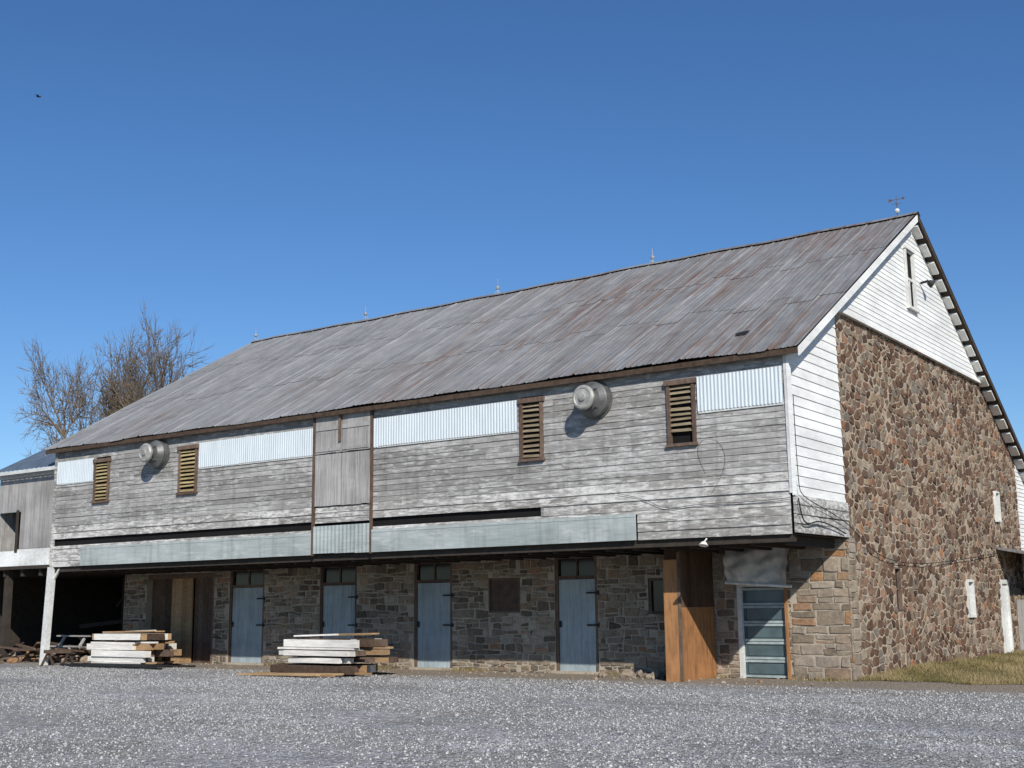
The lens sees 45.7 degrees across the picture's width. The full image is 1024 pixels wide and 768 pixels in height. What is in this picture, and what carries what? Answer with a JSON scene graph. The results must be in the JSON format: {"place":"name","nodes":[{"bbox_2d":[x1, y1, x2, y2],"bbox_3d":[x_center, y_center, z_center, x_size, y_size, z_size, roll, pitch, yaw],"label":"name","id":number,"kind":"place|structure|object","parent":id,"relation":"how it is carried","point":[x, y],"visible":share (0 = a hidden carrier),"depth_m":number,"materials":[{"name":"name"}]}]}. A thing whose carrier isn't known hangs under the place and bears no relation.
{"place":"outdoors","nodes":[
{"label":"outdoors","id":0,"kind":"place"},
{"bbox_2d":[0,655,1023,767],"bbox_3d":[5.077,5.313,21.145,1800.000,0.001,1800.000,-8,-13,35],"label":"gravel ground","id":1,"kind":"structure","parent":0,"point":[330,759],"depth_m":15.61,"materials":[{"name":"grey gravel"}]},
{"bbox_2d":[0,642,90,663],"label":"rubble pile","id":2,"kind":"object","parent":1,"relation":"on","point":[29,654],"visible":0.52,"depth_m":36.08,"materials":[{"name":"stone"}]},
{"bbox_2d":[39,567,59,664],"bbox_3d":[-12.947,6.501,34.076,0.592,2.711,0.140,-8,-13,35],"label":"support post","id":3,"kind":"object","parent":1,"relation":"on","point":[52,574],"visible":0.96,"depth_m":34.10,"materials":[{"name":"white wood"}]},
{"bbox_2d":[40,650,73,665],"bbox_3d":[-12.509,7.551,33.487,0.857,0.436,0.394,-3,-11,13],"label":"sawhorse","id":4,"kind":"object","parent":1,"relation":"on","point":[48,652],"visible":0.91,"depth_m":33.46,"materials":[{"name":"brown wood"}]},
{"bbox_2d":[0,449,124,662],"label":"open shed","id":5,"kind":"structure","parent":1,"relation":"on","point":[87,604],"depth_m":37.32,"materials":[{"name":"wood"}]},
{"bbox_2d":[50,635,103,661],"bbox_3d":[-12.947,7.961,36.632,1.600,0.775,1.640,-8,-13,35],"label":"picnic table","id":6,"kind":"object","parent":1,"relation":"on","point":[59,645],"visible":0.48,"depth_m":36.22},
{"bbox_2d":[10,316,160,466],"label":"bare tree","id":7,"kind":"object","parent":1,"relation":"on","point":[82,402],"visible":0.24,"depth_m":66.83,"materials":[{"name":"brown plant"}]},
{"bbox_2d":[60,663,195,669],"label":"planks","id":8,"kind":"object","parent":1,"relation":"on","point":[141,666],"visible":1,"depth_m":31.69,"materials":[{"name":"brown wood"}]},
{"bbox_2d":[87,630,181,664],"bbox_3d":[-10.348,7.247,33.429,2.978,0.944,1.313,-8,-13,35],"label":"lumber stack","id":9,"kind":"object","parent":1,"relation":"on","point":[127,648],"visible":0.98,"depth_m":32.86,"materials":[{"name":"beige wood"}]},
{"bbox_2d":[82,296,213,421],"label":"bare tree","id":10,"kind":"object","parent":1,"relation":"on","point":[135,397],"visible":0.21,"depth_m":66.11,"materials":[{"name":"brown plant"}]},
{"bbox_2d":[237,671,371,676],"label":"loose planks","id":11,"kind":"object","parent":1,"relation":"on","point":[266,673],"visible":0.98,"depth_m":26.49,"materials":[{"name":"beige wood"}]},
{"bbox_2d":[270,633,398,675],"bbox_3d":[-4.033,6.110,27.510,3.020,0.917,1.339,-8,-13,35],"label":"lumber stack","id":12,"kind":"object","parent":1,"relation":"on","point":[328,655],"visible":0.96,"depth_m":27.05,"materials":[{"name":"beige wood"}]},
{"bbox_2d":[55,395,845,657],"bbox_3d":[1.515,2.769,36.045,22.215,10.430,19.000,-8,-13,35],"label":"structure","id":13,"kind":"object","parent":1,"relation":"on","point":[799,541],"visible":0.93,"depth_m":27.04,"materials":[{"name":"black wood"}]},
{"bbox_2d":[49,355,791,566],"bbox_3d":[-4.030,2.295,28.272,22.255,3.304,0.050,-8,-13,35],"label":"front siding","id":14,"kind":"object","parent":13,"relation":"attached to","point":[587,467],"visible":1,"depth_m":25.10,"materials":[{"name":"grey wood"}]},
{"bbox_2d":[91,457,111,503],"bbox_3d":[-11.297,2.662,33.469,0.740,1.220,0.118,-8,-13,35],"label":"louvre window","id":15,"kind":"structure","parent":14,"relation":"attached to","point":[101,481],"depth_m":33.50,"materials":[{"name":"brown wood"}]},
{"bbox_2d":[139,440,169,468],"bbox_3d":[-9.481,1.828,31.963,0.791,0.791,0.550,-8,-13,35],"label":"exhaust fan","id":16,"kind":"object","parent":14,"relation":"attached to","point":[155,454],"visible":1,"depth_m":31.86,"materials":[{"name":"metal"}]},
{"bbox_2d":[175,444,198,494],"bbox_3d":[-8.379,2.220,31.423,0.800,1.270,0.118,-8,-13,35],"label":"louvre window","id":17,"kind":"structure","parent":14,"relation":"attached to","point":[187,479],"depth_m":31.45,"materials":[{"name":"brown wood"}]},
{"bbox_2d":[311,410,373,555],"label":"hay doors","id":18,"kind":"structure","parent":14,"relation":"attached to","point":[345,478],"depth_m":28.19,"materials":[{"name":"white wood"}]},
{"bbox_2d":[80,514,636,565],"bbox_3d":[-4.753,3.760,28.498,17.568,0.516,0.052,-8,-13,35],"label":"teal band","id":19,"kind":"object","parent":14,"relation":"attached to","point":[606,528],"visible":1,"depth_m":26.70,"materials":[{"name":"metal"}]},
{"bbox_2d":[57,366,783,553],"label":"corrugated panels","id":20,"kind":"object","parent":14,"relation":"attached to","point":[761,387],"visible":1,"depth_m":27.19,"materials":[{"name":"white metal"}]},
{"bbox_2d":[517,396,545,462],"bbox_3d":[0.410,0.945,25.251,0.650,1.330,0.118,-8,-13,35],"label":"louvre window","id":21,"kind":"structure","parent":14,"relation":"attached to","point":[531,415],"depth_m":25.27,"materials":[{"name":"brown wood"}]},
{"bbox_2d":[572,381,612,419],"bbox_3d":[1.523,0.293,24.225,0.791,0.791,0.550,-8,-13,35],"label":"exhaust fan","id":22,"kind":"object","parent":14,"relation":"attached to","point":[592,400],"visible":1,"depth_m":24.11,"materials":[{"name":"metal"}]},
{"bbox_2d":[663,377,698,447],"bbox_3d":[3.242,0.550,23.259,0.680,1.290,0.118,-8,-13,35],"label":"louvre window","id":23,"kind":"structure","parent":14,"relation":"attached to","point":[681,412],"depth_m":23.28,"materials":[{"name":"brown wood"}]},
{"bbox_2d":[699,538,707,546],"bbox_3d":[3.562,2.934,22.524,0.175,0.173,0.236,-8,-13,35],"label":"yard lamp","id":24,"kind":"object","parent":14,"relation":"attached to","point":[703,544],"visible":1,"depth_m":22.47,"materials":[{"name":"white metal"}]},
{"bbox_2d":[620,494,796,507],"bbox_3d":[3.574,2.110,22.722,3.682,0.350,0.010,-8,-13,35],"label":"front cable","id":25,"kind":"object","parent":14,"relation":"attached to","point":[709,503],"visible":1,"depth_m":22.63,"materials":[{"name":"black rubber"}]},
{"bbox_2d":[46,215,1023,532],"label":"roof deck and trim","id":26,"kind":"structure","parent":13,"relation":"on","point":[956,317],"depth_m":28.47,"materials":[{"name":"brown wood"}]},
{"bbox_2d":[45,211,1023,454],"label":"metal roof","id":27,"kind":"structure","parent":26,"relation":"on","point":[293,373],"depth_m":29.87,"materials":[{"name":"grey metal"}]},
{"bbox_2d":[251,251,654,341],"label":"lightning rods","id":28,"kind":"object","parent":27,"relation":"on","point":[652,257],"visible":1,"depth_m":36.06,"materials":[{"name":"metal"}]},
{"bbox_2d":[887,197,904,215],"bbox_3d":[9.267,-4.282,29.268,0.377,0.520,0.227,-1,-10,4],"label":"weather vane","id":29,"kind":"object","parent":27,"relation":"on","point":[897,211],"visible":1,"depth_m":29.24,"materials":[{"name":"white metal"}]},
{"bbox_2d":[723,547,788,585],"bbox_3d":[4.909,3.626,24.390,1.360,0.872,0.339,-8,-13,35],"label":"canvas awning","id":30,"kind":"object","parent":13,"relation":"attached to","point":[756,566],"visible":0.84,"depth_m":24.41,"materials":[{"name":"grey fabric"}]},
{"bbox_2d":[725,581,791,587],"bbox_3d":[4.914,4.009,24.295,1.434,0.160,0.060,-8,-13,36],"label":"awning roller","id":31,"kind":"object","parent":30,"relation":"attached to","point":[757,584],"visible":1,"depth_m":24.27,"materials":[{"name":"grey metal"}]},
{"bbox_2d":[785,316,849,537],"bbox_3d":[5.779,0.479,23.047,0.072,4.743,2.604,-8,-13,35],"label":"wall siding","id":32,"kind":"object","parent":13,"relation":"attached to","point":[812,378],"visible":0.86,"depth_m":22.94,"materials":[{"name":"white wood"}]},
{"bbox_2d":[798,498,845,533],"bbox_3d":[5.762,2.456,22.494,0.045,0.554,2.244,-8,-13,35],"label":"front cable","id":33,"kind":"object","parent":32,"relation":"attached to","point":[816,521],"visible":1,"depth_m":22.05,"materials":[{"name":"black rubber"}]},
{"bbox_2d":[123,535,855,680],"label":"front stone wall","id":34,"kind":"structure","parent":1,"relation":"on","point":[631,633],"depth_m":27.61,"materials":[{"name":"stone"}]},
{"bbox_2d":[223,569,264,664],"bbox_3d":[-7.210,6.329,33.093,1.480,2.600,0.320,-8,-13,35],"label":"stable door","id":35,"kind":"structure","parent":34,"relation":"attached to","point":[246,623],"depth_m":33.12,"materials":[{"name":"blue wood"}]},
{"bbox_2d":[320,566,357,662],"bbox_3d":[-4.439,5.942,31.144,1.400,2.600,0.320,-8,-13,35],"label":"stable door","id":36,"kind":"structure","parent":34,"relation":"attached to","point":[338,606],"depth_m":31.24,"materials":[{"name":"blue wood"}]},
{"bbox_2d":[149,573,663,663],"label":"windows and sliding doors","id":37,"kind":"structure","parent":34,"relation":"attached to","point":[172,605],"depth_m":34.46,"materials":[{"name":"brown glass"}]},
{"bbox_2d":[409,562,453,670],"bbox_3d":[-1.887,5.586,29.349,1.300,2.600,0.320,-8,-13,35],"label":"stable door","id":38,"kind":"structure","parent":34,"relation":"attached to","point":[433,596],"depth_m":29.38,"materials":[{"name":"blue wood"}]},
{"bbox_2d":[551,556,600,674],"bbox_3d":[1.449,5.121,27.003,1.230,2.600,0.320,-8,-13,35],"label":"stable door","id":39,"kind":"structure","parent":34,"relation":"attached to","point":[577,623],"depth_m":27.02,"materials":[{"name":"blue wood"}]},
{"bbox_2d":[736,582,791,679],"bbox_3d":[5.084,4.945,24.421,1.090,1.900,0.170,-8,-13,35],"label":"garage door","id":40,"kind":"structure","parent":34,"relation":"attached to","point":[763,632],"depth_m":24.45,"materials":[{"name":"blue glass"}]},
{"bbox_2d":[85,662,910,686],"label":"scattered stones","id":41,"kind":"object","parent":1,"relation":"on","point":[689,680],"visible":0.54,"depth_m":26.03,"materials":[{"name":"grey stone"}]},
{"bbox_2d":[598,669,665,678],"bbox_3d":[2.612,6.025,25.104,1.686,0.251,0.844,-8,-13,35],"label":"rubble pile","id":42,"kind":"object","parent":1,"relation":"on","point":[642,674],"visible":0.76,"depth_m":25.19,"materials":[{"name":"stone"}]},
{"bbox_2d":[254,648,1023,684],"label":"grass","id":43,"kind":"structure","parent":1,"relation":"on","point":[1002,668],"depth_m":24.14,"materials":[{"name":"plant"}]},
{"bbox_2d":[662,550,716,681],"bbox_3d":[3.591,4.572,24.485,0.365,2.690,1.530,-8,-13,35],"label":"plywood enclosure","id":44,"kind":"object","parent":1,"relation":"on","point":[690,638],"visible":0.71,"depth_m":24.12,"materials":[{"name":"brown wood"}]},
{"bbox_2d":[834,312,1023,680],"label":"gable stone wall","id":45,"kind":"structure","parent":1,"relation":"on","point":[928,467],"depth_m":27.58,"materials":[{"name":"brown stone"}]},
{"bbox_2d":[793,395,995,563],"bbox_3d":[9.003,2.548,27.103,0.073,2.908,13.259,-8,-13,35],"label":"gable cable","id":46,"kind":"object","parent":45,"relation":"attached to","point":[847,523],"visible":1,"depth_m":23.15,"materials":[{"name":"black rubber"}]},
{"bbox_2d":[838,230,1023,578],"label":"gable white siding","id":47,"kind":"object","parent":45,"relation":"attached to","point":[876,301],"visible":0.78,"depth_m":28.66,"materials":[{"name":"white wood"}]},
{"bbox_2d":[895,244,1013,652],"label":"gable windows and door","id":48,"kind":"structure","parent":45,"relation":"attached to","point":[910,282],"depth_m":29.80,"materials":[{"name":"white wood"}]},
{"bbox_2d":[997,547,1023,649],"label":"lean to shed","id":49,"kind":"object","parent":1,"relation":"on","point":[1020,608],"visible":0.83,"depth_m":33.40,"materials":[{"name":"white wood"}]},
{"bbox_2d":[0,0,1023,480],"label":"sky","id":50,"kind":"structure","parent":0,"point":[242,169],"materials":[{"name":"blue"}]}
]}

